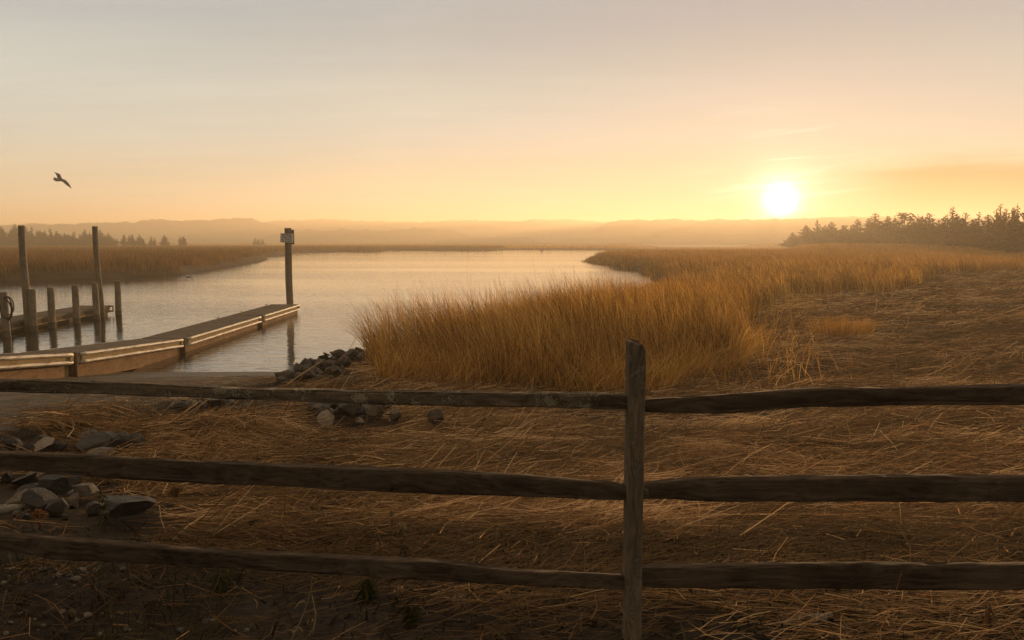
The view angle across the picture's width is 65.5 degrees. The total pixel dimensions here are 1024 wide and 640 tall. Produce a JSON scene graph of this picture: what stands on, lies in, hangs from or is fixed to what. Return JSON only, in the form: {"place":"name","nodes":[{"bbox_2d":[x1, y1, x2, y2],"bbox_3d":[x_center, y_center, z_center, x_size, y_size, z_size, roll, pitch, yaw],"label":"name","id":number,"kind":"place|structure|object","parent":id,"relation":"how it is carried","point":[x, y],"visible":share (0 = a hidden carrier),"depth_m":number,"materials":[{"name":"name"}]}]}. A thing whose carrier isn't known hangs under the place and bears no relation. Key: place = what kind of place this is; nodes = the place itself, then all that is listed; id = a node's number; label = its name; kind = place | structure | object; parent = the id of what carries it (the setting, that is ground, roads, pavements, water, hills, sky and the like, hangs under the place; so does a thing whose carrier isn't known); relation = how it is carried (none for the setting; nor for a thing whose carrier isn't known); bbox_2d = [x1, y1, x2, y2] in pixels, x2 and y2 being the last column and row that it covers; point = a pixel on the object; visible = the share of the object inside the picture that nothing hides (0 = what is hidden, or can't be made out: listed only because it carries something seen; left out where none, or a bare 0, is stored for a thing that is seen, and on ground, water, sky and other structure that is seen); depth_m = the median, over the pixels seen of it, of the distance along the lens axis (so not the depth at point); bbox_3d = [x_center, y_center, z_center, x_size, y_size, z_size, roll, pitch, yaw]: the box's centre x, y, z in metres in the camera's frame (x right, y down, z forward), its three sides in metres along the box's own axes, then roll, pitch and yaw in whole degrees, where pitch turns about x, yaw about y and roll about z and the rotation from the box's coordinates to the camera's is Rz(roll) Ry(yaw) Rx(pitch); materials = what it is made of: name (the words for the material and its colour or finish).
{"place":"outdoors","nodes":[
{"label":"outdoors","id":0,"kind":"place"},
{"bbox_2d":[0,504,26,513],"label":"rock","id":1,"kind":"object","parent":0,"point":[4,508],"visible":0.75,"depth_m":5.18,"materials":[{"name":"stone"}]},
{"bbox_2d":[53,172,71,188],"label":"gull","id":2,"kind":"object","parent":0,"point":[58,178],"visible":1,"depth_m":44.41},
{"bbox_2d":[10,219,608,237],"bbox_3d":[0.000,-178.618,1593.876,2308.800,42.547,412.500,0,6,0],"label":"hills","id":3,"kind":"structure","parent":0,"point":[561,228],"depth_m":1434.67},
{"bbox_2d":[0,243,747,371],"bbox_3d":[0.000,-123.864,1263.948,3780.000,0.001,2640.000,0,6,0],"label":"water","id":4,"kind":"structure","parent":0,"point":[325,284],"depth_m":46.93,"materials":[{"name":"grey liquid"}]},
{"bbox_2d":[0,292,10,336],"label":"piling","id":5,"kind":"object","parent":4,"relation":"in","point":[5,325],"visible":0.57,"depth_m":26.41,"materials":[{"name":"brown wood"}]},
{"bbox_2d":[0,296,14,333],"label":"coiled hose","id":6,"kind":"object","parent":5,"relation":"hanging from","point":[12,306],"visible":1,"depth_m":26.38,"materials":[{"name":"rubber"}]},
{"bbox_2d":[18,225,29,330],"bbox_3d":[-17.128,-0.717,28.106,0.291,5.204,0.303,0,6,0],"label":"piling","id":7,"kind":"object","parent":4,"relation":"in","point":[25,284],"visible":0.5,"depth_m":27.93,"materials":[{"name":"brown wood"}]},
{"bbox_2d":[28,289,37,331],"bbox_3d":[-16.855,0.400,28.096,0.292,2.983,0.278,0,6,0],"label":"piling","id":8,"kind":"object","parent":4,"relation":"in","point":[32,309],"visible":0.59,"depth_m":27.94,"materials":[{"name":"brown wood"}]},
{"bbox_2d":[47,287,55,327],"bbox_3d":[-16.866,0.288,29.207,0.279,2.982,0.277,0,6,0],"label":"piling","id":9,"kind":"object","parent":4,"relation":"in","point":[51,308],"visible":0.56,"depth_m":29.06,"materials":[{"name":"brown wood"}]},
{"bbox_2d":[0,305,113,334],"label":"floating dock","id":10,"kind":"object","parent":4,"relation":"on","point":[64,315],"visible":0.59,"depth_m":30.62,"materials":[{"name":"brown wood"}]},
{"bbox_2d":[71,285,79,322],"bbox_3d":[-16.863,0.130,30.834,0.287,2.973,0.276,0,6,0],"label":"piling","id":11,"kind":"object","parent":4,"relation":"in","point":[75,304],"visible":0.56,"depth_m":30.68,"materials":[{"name":"brown wood"}]},
{"bbox_2d":[91,283,99,318],"bbox_3d":[-16.861,-0.020,32.335,0.285,2.971,0.289,0,6,0],"label":"piling","id":12,"kind":"object","parent":4,"relation":"in","point":[95,303],"visible":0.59,"depth_m":32.16,"materials":[{"name":"brown wood"}]},
{"bbox_2d":[92,226,104,316],"bbox_3d":[-17.099,-1.239,33.025,0.340,5.258,0.270,0,6,0],"label":"piling","id":13,"kind":"object","parent":4,"relation":"in","point":[97,269],"visible":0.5,"depth_m":32.84,"materials":[{"name":"brown wood"}]},
{"bbox_2d":[114,281,121,314],"bbox_3d":[-16.866,-0.198,34.161,0.282,2.960,0.299,0,6,0],"label":"piling","id":14,"kind":"object","parent":4,"relation":"in","point":[118,305],"visible":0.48,"depth_m":33.98,"materials":[{"name":"brown wood"}]},
{"bbox_2d":[0,304,299,378],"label":"floating dock","id":15,"kind":"object","parent":4,"relation":"on","point":[98,358],"visible":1,"depth_m":19.66,"materials":[{"name":"brown wood"}]},
{"bbox_2d":[280,228,293,303],"bbox_3d":[-9.857,-1.440,35.218,0.558,5.219,0.358,0,6,0],"label":"sign piling","id":16,"kind":"object","parent":4,"relation":"in","point":[287,237],"visible":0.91,"depth_m":35.00,"materials":[{"name":"brown wood"}]},
{"bbox_2d":[112,227,838,241],"bbox_3d":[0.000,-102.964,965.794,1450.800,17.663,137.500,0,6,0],"label":"hills","id":17,"kind":"structure","parent":0,"point":[413,234],"depth_m":907.84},
{"bbox_2d":[0,242,1023,639],"bbox_3d":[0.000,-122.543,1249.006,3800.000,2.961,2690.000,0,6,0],"label":"ground","id":18,"kind":"structure","parent":0,"point":[248,610],"depth_m":3.79,"materials":[{"name":"soil"}]},
{"bbox_2d":[0,471,13,483],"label":"rock","id":19,"kind":"object","parent":18,"relation":"on","point":[7,477],"visible":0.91,"depth_m":6.03,"materials":[{"name":"stone"}]},
{"bbox_2d":[4,438,22,450],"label":"rock","id":20,"kind":"object","parent":18,"relation":"on","point":[10,442],"visible":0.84,"depth_m":6.99,"materials":[{"name":"stone"}]},
{"bbox_2d":[4,488,27,504],"bbox_3d":[-3.324,1.225,5.352,0.180,0.124,0.045,-35,-21,-16],"label":"rock","id":21,"kind":"object","parent":18,"relation":"on","point":[15,498],"visible":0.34,"depth_m":5.35,"materials":[{"name":"stone"}]},
{"bbox_2d":[11,472,36,485],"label":"rock","id":22,"kind":"object","parent":18,"relation":"on","point":[25,479],"visible":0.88,"depth_m":5.93,"materials":[{"name":"stone"}]},
{"bbox_2d":[15,483,37,492],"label":"rock","id":23,"kind":"object","parent":18,"relation":"on","point":[28,486],"visible":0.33,"depth_m":5.75,"materials":[{"name":"stone"}]},
{"bbox_2d":[26,235,39,245],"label":"tree","id":24,"kind":"object","parent":18,"relation":"on","point":[31,243],"visible":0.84,"depth_m":316.30,"materials":[{"name":"green plant"}]},
{"bbox_2d":[21,487,57,508],"bbox_3d":[-3.133,1.193,5.308,0.197,0.133,0.220,2,6,15],"label":"rock","id":25,"kind":"object","parent":18,"relation":"on","point":[39,497],"visible":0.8,"depth_m":5.26,"materials":[{"name":"stone"}]},
{"bbox_2d":[30,508,48,528],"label":"weed","id":26,"kind":"object","parent":18,"relation":"on","point":[37,514],"visible":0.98,"depth_m":4.77,"materials":[{"name":"brown plant"}]},
{"bbox_2d":[31,232,51,243],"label":"shrub","id":27,"kind":"object","parent":18,"relation":"on","point":[41,237],"visible":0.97,"depth_m":316.19,"materials":[{"name":"green plant"}]},
{"bbox_2d":[33,437,54,451],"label":"rock","id":28,"kind":"object","parent":18,"relation":"on","point":[45,441],"visible":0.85,"depth_m":7.23,"materials":[{"name":"stone"}]},
{"bbox_2d":[37,235,57,245],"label":"shrub","id":29,"kind":"object","parent":18,"relation":"on","point":[48,242],"visible":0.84,"depth_m":316.61,"materials":[{"name":"green plant"}]},
{"bbox_2d":[38,474,70,494],"bbox_3d":[-3.348,1.198,5.761,0.226,0.178,0.196,0,-28,32],"label":"rock","id":30,"kind":"object","parent":18,"relation":"on","point":[55,484],"visible":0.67,"depth_m":5.71,"materials":[{"name":"stone"}]},
{"bbox_2d":[45,497,68,517],"bbox_3d":[-2.877,1.187,5.061,0.117,0.133,0.156,-1,6,-10],"label":"rock","id":31,"kind":"object","parent":18,"relation":"on","point":[57,506],"visible":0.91,"depth_m":5.00,"materials":[{"name":"stone"}]},
{"bbox_2d":[49,440,67,450],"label":"rock","id":32,"kind":"object","parent":18,"relation":"on","point":[57,445],"visible":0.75,"depth_m":7.35,"materials":[{"name":"stone"}]},
{"bbox_2d":[56,234,74,245],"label":"shrub","id":33,"kind":"object","parent":18,"relation":"on","point":[67,237],"visible":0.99,"depth_m":316.24,"materials":[{"name":"green plant"}]},
{"bbox_2d":[66,493,78,508],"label":"rock","id":34,"kind":"object","parent":18,"relation":"on","point":[74,503],"visible":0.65,"depth_m":5.30,"materials":[{"name":"stone"}]},
{"bbox_2d":[66,475,81,489],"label":"rock","id":35,"kind":"object","parent":18,"relation":"on","point":[74,479],"visible":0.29,"depth_m":5.91,"materials":[{"name":"stone"}]},
{"bbox_2d":[73,483,98,505],"bbox_3d":[-2.928,1.199,5.475,0.151,0.172,0.228,-1,6,-5],"label":"rock","id":36,"kind":"object","parent":18,"relation":"on","point":[85,490],"visible":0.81,"depth_m":5.40,"materials":[{"name":"stone"}]},
{"bbox_2d":[81,234,99,245],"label":"tree","id":37,"kind":"object","parent":18,"relation":"on","point":[88,239],"visible":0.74,"depth_m":316.41,"materials":[{"name":"green plant"}]},
{"bbox_2d":[83,572,101,602],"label":"weed","id":38,"kind":"object","parent":18,"relation":"on","point":[90,580],"visible":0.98,"depth_m":3.69,"materials":[{"name":"brown plant"}]},
{"bbox_2d":[75,431,114,452],"bbox_3d":[-3.881,1.149,7.447,0.358,0.156,0.339,-8,16,-16],"label":"rock","id":39,"kind":"object","parent":18,"relation":"on","point":[90,441],"visible":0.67,"depth_m":7.39,"materials":[{"name":"stone"}]},
{"bbox_2d":[84,501,105,516],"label":"rock","id":40,"kind":"object","parent":18,"relation":"on","point":[89,508],"visible":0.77,"depth_m":5.07,"materials":[{"name":"stone"}]},
{"bbox_2d":[87,447,116,454],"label":"rock","id":41,"kind":"object","parent":18,"relation":"on","point":[98,451],"visible":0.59,"depth_m":7.13,"materials":[{"name":"stone"}]},
{"bbox_2d":[93,487,118,534],"bbox_3d":[-2.429,1.129,4.725,0.164,0.306,0.156,0,6,0],"label":"weed","id":42,"kind":"object","parent":18,"relation":"on","point":[103,507],"visible":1,"depth_m":4.71,"materials":[{"name":"brown plant"}]},
{"bbox_2d":[100,237,115,245],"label":"shrub","id":43,"kind":"object","parent":18,"relation":"on","point":[106,241],"visible":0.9,"depth_m":316.39,"materials":[{"name":"green plant"}]},
{"bbox_2d":[108,431,130,451],"bbox_3d":[-3.621,1.128,7.310,0.222,0.173,0.224,-34,-12,1],"label":"rock","id":44,"kind":"object","parent":18,"relation":"on","point":[120,437],"visible":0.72,"depth_m":7.27,"materials":[{"name":"stone"}]},
{"bbox_2d":[120,234,135,245],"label":"bush","id":45,"kind":"object","parent":18,"relation":"on","point":[123,242],"visible":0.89,"depth_m":316.73,"materials":[{"name":"green plant"}]},
{"bbox_2d":[100,495,156,517],"bbox_3d":[-2.390,1.145,4.973,0.298,0.117,0.340,-3,7,-31],"label":"rock","id":46,"kind":"object","parent":18,"relation":"on","point":[126,505],"visible":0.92,"depth_m":4.87,"materials":[{"name":"stone"}]},
{"bbox_2d":[129,433,146,447],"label":"rock","id":47,"kind":"object","parent":18,"relation":"on","point":[140,440],"visible":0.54,"depth_m":7.41,"materials":[{"name":"stone"}]},
{"bbox_2d":[0,372,276,441],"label":"boat ramp","id":48,"kind":"object","parent":18,"relation":"on","point":[140,377],"visible":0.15,"depth_m":11.57,"materials":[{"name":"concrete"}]},
{"bbox_2d":[130,234,146,245],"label":"bush","id":49,"kind":"object","parent":18,"relation":"on","point":[138,242],"visible":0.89,"depth_m":315.83,"materials":[{"name":"green plant"}]},
{"bbox_2d":[166,486,185,504],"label":"weed","id":50,"kind":"object","parent":18,"relation":"on","point":[175,492],"visible":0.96,"depth_m":5.40,"materials":[{"name":"brown plant"}]},
{"bbox_2d":[174,401,186,409],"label":"rock","id":51,"kind":"object","parent":18,"relation":"on","point":[181,404],"visible":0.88,"depth_m":10.50,"materials":[{"name":"stone"}]},
{"bbox_2d":[209,572,233,596],"bbox_3d":[-1.408,1.286,3.827,0.158,0.175,0.149,0,6,0],"label":"weed","id":52,"kind":"object","parent":18,"relation":"on","point":[219,583],"visible":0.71,"depth_m":3.81,"materials":[{"name":"green plant"}]},
{"bbox_2d":[0,244,503,280],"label":"marsh grass","id":53,"kind":"structure","parent":18,"relation":"on","point":[47,258],"depth_m":97.02,"materials":[{"name":"plant"}]},
{"bbox_2d":[274,370,290,379],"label":"rock","id":54,"kind":"object","parent":18,"relation":"on","point":[286,374],"visible":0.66,"depth_m":15.05,"materials":[{"name":"stone"}]},
{"bbox_2d":[279,577,315,639],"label":"weed","id":55,"kind":"object","parent":18,"relation":"on","point":[313,579],"visible":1,"depth_m":3.23,"materials":[{"name":"plant"}]},
{"bbox_2d":[293,363,303,372],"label":"rock","id":56,"kind":"object","parent":18,"relation":"on","point":[297,367],"visible":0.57,"depth_m":15.76,"materials":[{"name":"stone"}]},
{"bbox_2d":[302,367,315,377],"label":"rock","id":57,"kind":"object","parent":18,"relation":"on","point":[310,373],"visible":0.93,"depth_m":14.86,"materials":[{"name":"stone"}]},
{"bbox_2d":[316,404,329,413],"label":"rock","id":58,"kind":"object","parent":18,"relation":"on","point":[321,408],"visible":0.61,"depth_m":11.10,"materials":[{"name":"stone"}]},
{"bbox_2d":[317,410,333,426],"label":"rock","id":59,"kind":"object","parent":18,"relation":"on","point":[329,420],"visible":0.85,"depth_m":10.82,"materials":[{"name":"stone"}]},
{"bbox_2d":[328,365,341,377],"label":"rock","id":60,"kind":"object","parent":18,"relation":"on","point":[334,370],"visible":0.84,"depth_m":15.61,"materials":[{"name":"stone"}]},
{"bbox_2d":[342,357,351,366],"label":"rock","id":61,"kind":"object","parent":18,"relation":"on","point":[347,361],"visible":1,"depth_m":16.57,"materials":[{"name":"stone"}]},
{"bbox_2d":[338,403,360,417],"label":"rock","id":62,"kind":"object","parent":18,"relation":"on","point":[350,410],"visible":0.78,"depth_m":10.69,"materials":[{"name":"stone"}]},
{"bbox_2d":[352,578,380,605],"bbox_3d":[-0.674,1.296,3.736,0.170,0.185,0.156,0,6,0],"label":"weed","id":63,"kind":"object","parent":18,"relation":"on","point":[367,589],"visible":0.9,"depth_m":3.71,"materials":[{"name":"green plant"}]},
{"bbox_2d":[360,404,378,415],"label":"rock","id":64,"kind":"object","parent":18,"relation":"on","point":[365,408],"visible":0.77,"depth_m":11.02,"materials":[{"name":"stone"}]},
{"bbox_2d":[363,497,391,555],"bbox_3d":[-0.725,1.117,4.242,0.142,0.383,0.136,-3,6,-26],"label":"weed","id":65,"kind":"object","parent":18,"relation":"on","point":[369,518],"visible":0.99,"depth_m":4.23,"materials":[{"name":"brown plant"}]},
{"bbox_2d":[378,509,396,553],"bbox_3d":[-0.657,1.153,4.248,0.088,0.308,0.093,5,8,40],"label":"weed","id":66,"kind":"object","parent":18,"relation":"on","point":[390,515],"visible":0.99,"depth_m":4.24,"materials":[{"name":"brown plant"}]},
{"bbox_2d":[389,409,400,420],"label":"rock","id":67,"kind":"object","parent":18,"relation":"on","point":[396,416],"visible":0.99,"depth_m":10.83,"materials":[{"name":"stone"}]},
{"bbox_2d":[388,584,404,608],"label":"weed","id":68,"kind":"object","parent":18,"relation":"on","point":[398,589],"visible":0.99,"depth_m":3.62,"materials":[{"name":"green plant"}]},
{"bbox_2d":[394,521,410,556],"bbox_3d":[-0.576,1.185,4.226,0.110,0.242,0.084,3,6,27],"label":"weed","id":69,"kind":"object","parent":18,"relation":"on","point":[401,530],"visible":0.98,"depth_m":4.21,"materials":[{"name":"brown plant"}]},
{"bbox_2d":[399,606,423,629],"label":"weed","id":70,"kind":"object","parent":18,"relation":"on","point":[414,612],"visible":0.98,"depth_m":3.45,"materials":[{"name":"green plant"}]},
{"bbox_2d":[45,243,787,249],"bbox_3d":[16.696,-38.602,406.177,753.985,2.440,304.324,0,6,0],"label":"marsh grass","id":71,"kind":"structure","parent":18,"relation":"on","point":[559,245],"depth_m":378.60,"materials":[{"name":"plant"}]},
{"bbox_2d":[412,534,438,555],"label":"weed","id":72,"kind":"object","parent":18,"relation":"on","point":[432,537],"visible":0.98,"depth_m":4.24,"materials":[{"name":"brown plant"}]},
{"bbox_2d":[427,409,443,425],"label":"rock","id":73,"kind":"object","parent":18,"relation":"on","point":[435,414],"visible":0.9,"depth_m":9.57,"materials":[{"name":"stone"}]},
{"bbox_2d":[452,594,465,611],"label":"weed","id":74,"kind":"object","parent":18,"relation":"on","point":[458,599],"visible":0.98,"depth_m":3.59,"materials":[{"name":"brown plant"}]},
{"bbox_2d":[0,265,1023,639],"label":"straw wrack","id":75,"kind":"object","parent":18,"relation":"on","point":[898,443],"visible":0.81,"depth_m":6.54,"materials":[{"name":"plant"}]},
{"bbox_2d":[0,339,1023,639],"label":"split rail fence","id":76,"kind":"object","parent":18,"relation":"on","point":[634,489],"visible":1,"depth_m":3.32,"materials":[{"name":"brown wood"}]},
{"bbox_2d":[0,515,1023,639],"bbox_3d":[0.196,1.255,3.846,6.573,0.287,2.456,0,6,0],"label":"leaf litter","id":77,"kind":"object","parent":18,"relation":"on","point":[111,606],"visible":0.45,"depth_m":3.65,"materials":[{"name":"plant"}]},
{"bbox_2d":[535,237,561,241],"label":"waterfront building","id":78,"kind":"structure","parent":18,"relation":"on","point":[547,239],"depth_m":871.28,"materials":[{"name":"beige"}]},
{"bbox_2d":[318,248,983,395],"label":"marsh grass","id":79,"kind":"structure","parent":18,"relation":"on","point":[682,320],"depth_m":16.33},
{"bbox_2d":[778,240,801,246],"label":"shrub","id":80,"kind":"object","parent":18,"relation":"on","point":[787,244],"visible":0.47,"depth_m":287.77,"materials":[{"name":"green plant"}]},
{"bbox_2d":[580,242,1023,276],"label":"marsh grass","id":81,"kind":"structure","parent":18,"relation":"on","point":[661,257],"depth_m":95.64,"materials":[{"name":"plant"}]},
{"bbox_2d":[777,612,832,624],"bbox_3d":[1.276,1.304,3.485,0.282,0.044,0.075,-1,6,-10],"label":"driftwood","id":82,"kind":"object","parent":18,"relation":"on","point":[816,614],"visible":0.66,"depth_m":3.48,"materials":[{"name":"wood"}]},
{"bbox_2d":[798,219,826,241],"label":"cedar tree","id":83,"kind":"object","parent":18,"relation":"on","point":[805,236],"visible":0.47,"depth_m":283.34,"materials":[{"name":"green plant"}]},
{"bbox_2d":[814,230,834,240],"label":"leafy tree","id":84,"kind":"object","parent":18,"relation":"on","point":[820,235],"visible":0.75,"depth_m":269.49,"materials":[{"name":"green plant"}]},
{"bbox_2d":[819,221,839,241],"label":"cedar tree","id":85,"kind":"object","parent":18,"relation":"on","point":[832,232],"visible":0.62,"depth_m":267.92,"materials":[{"name":"green plant"}]},
{"bbox_2d":[805,312,883,339],"bbox_3d":[9.148,0.158,22.221,2.568,0.734,1.898,0,6,0],"label":"grass tuft","id":86,"kind":"object","parent":18,"relation":"on","point":[842,328],"visible":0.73,"depth_m":22.02,"materials":[{"name":"plant"}]},
{"bbox_2d":[837,225,852,239],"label":"cedar tree","id":87,"kind":"object","parent":18,"relation":"on","point":[843,231],"visible":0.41,"depth_m":263.12,"materials":[{"name":"green plant"}]},
{"bbox_2d":[844,218,863,241],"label":"cedar tree","id":88,"kind":"object","parent":18,"relation":"on","point":[855,232],"visible":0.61,"depth_m":244.97,"materials":[{"name":"green plant"}]},
{"bbox_2d":[856,213,883,240],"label":"cedar tree","id":89,"kind":"object","parent":18,"relation":"on","point":[869,234],"visible":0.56,"depth_m":225.38,"materials":[{"name":"green plant"}]},
{"bbox_2d":[866,224,894,241],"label":"cedar tree","id":90,"kind":"object","parent":18,"relation":"on","point":[884,238],"visible":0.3,"depth_m":222.26,"materials":[{"name":"green plant"}]},
{"bbox_2d":[867,212,934,238],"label":"leafy tree","id":91,"kind":"object","parent":18,"relation":"on","point":[895,230],"visible":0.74,"depth_m":201.06,"materials":[{"name":"green plant"}]},
{"bbox_2d":[895,221,920,241],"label":"cedar tree","id":92,"kind":"object","parent":18,"relation":"on","point":[911,232],"visible":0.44,"depth_m":196.42,"materials":[{"name":"green plant"}]},
{"bbox_2d":[914,213,935,242],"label":"cedar tree","id":93,"kind":"object","parent":18,"relation":"on","point":[924,225],"visible":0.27,"depth_m":180.46,"materials":[{"name":"green plant"}]},
{"bbox_2d":[918,206,966,241],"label":"cedar tree","id":94,"kind":"object","parent":18,"relation":"on","point":[932,231],"visible":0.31,"depth_m":170.21,"materials":[{"name":"green plant"}]},
{"bbox_2d":[942,212,983,244],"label":"cedar tree","id":95,"kind":"object","parent":18,"relation":"on","point":[957,232],"visible":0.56,"depth_m":152.38,"materials":[{"name":"green plant"}]},
{"bbox_2d":[951,223,980,243],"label":"cedar tree","id":96,"kind":"object","parent":18,"relation":"on","point":[970,231],"visible":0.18,"depth_m":150.92,"materials":[{"name":"green plant"}]},
{"bbox_2d":[971,214,993,238],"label":"cedar tree","id":97,"kind":"object","parent":18,"relation":"on","point":[982,232],"visible":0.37,"depth_m":145.42,"materials":[{"name":"green plant"}]},
{"bbox_2d":[974,603,997,629],"bbox_3d":[2.034,1.292,3.419,0.131,0.171,0.089,-2,6,-23],"label":"weed","id":98,"kind":"object","parent":18,"relation":"on","point":[988,616],"visible":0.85,"depth_m":3.40,"materials":[{"name":"brown plant"}]},
{"bbox_2d":[987,204,1020,243],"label":"cedar tree","id":99,"kind":"object","parent":18,"relation":"on","point":[999,218],"visible":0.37,"depth_m":128.92,"materials":[{"name":"green plant"}]},
{"bbox_2d":[990,207,1019,240],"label":"cedar tree","id":100,"kind":"object","parent":18,"relation":"on","point":[1013,220],"visible":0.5,"depth_m":126.58,"materials":[{"name":"green plant"}]},
{"bbox_2d":[1001,212,1023,252],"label":"cedar tree","id":101,"kind":"object","parent":18,"relation":"on","point":[1015,243],"visible":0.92,"depth_m":112.26,"materials":[{"name":"green plant"}]},
{"bbox_2d":[0,216,1023,238],"bbox_3d":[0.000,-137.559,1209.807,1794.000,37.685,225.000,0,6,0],"label":"hills","id":102,"kind":"structure","parent":0,"point":[225,228],"depth_m":1120.95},
{"bbox_2d":[0,0,1023,224],"label":"sky","id":103,"kind":"structure","parent":0,"point":[420,111],"materials":[{"name":"orange"}]},
{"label":"rock","id":104,"kind":"object","parent":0,"visible":0},
{"bbox_2d":[331,349,343,357],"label":"rock","id":105,"kind":"object","parent":104,"relation":"on","point":[337,353],"visible":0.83,"depth_m":17.48,"materials":[{"name":"stone"}]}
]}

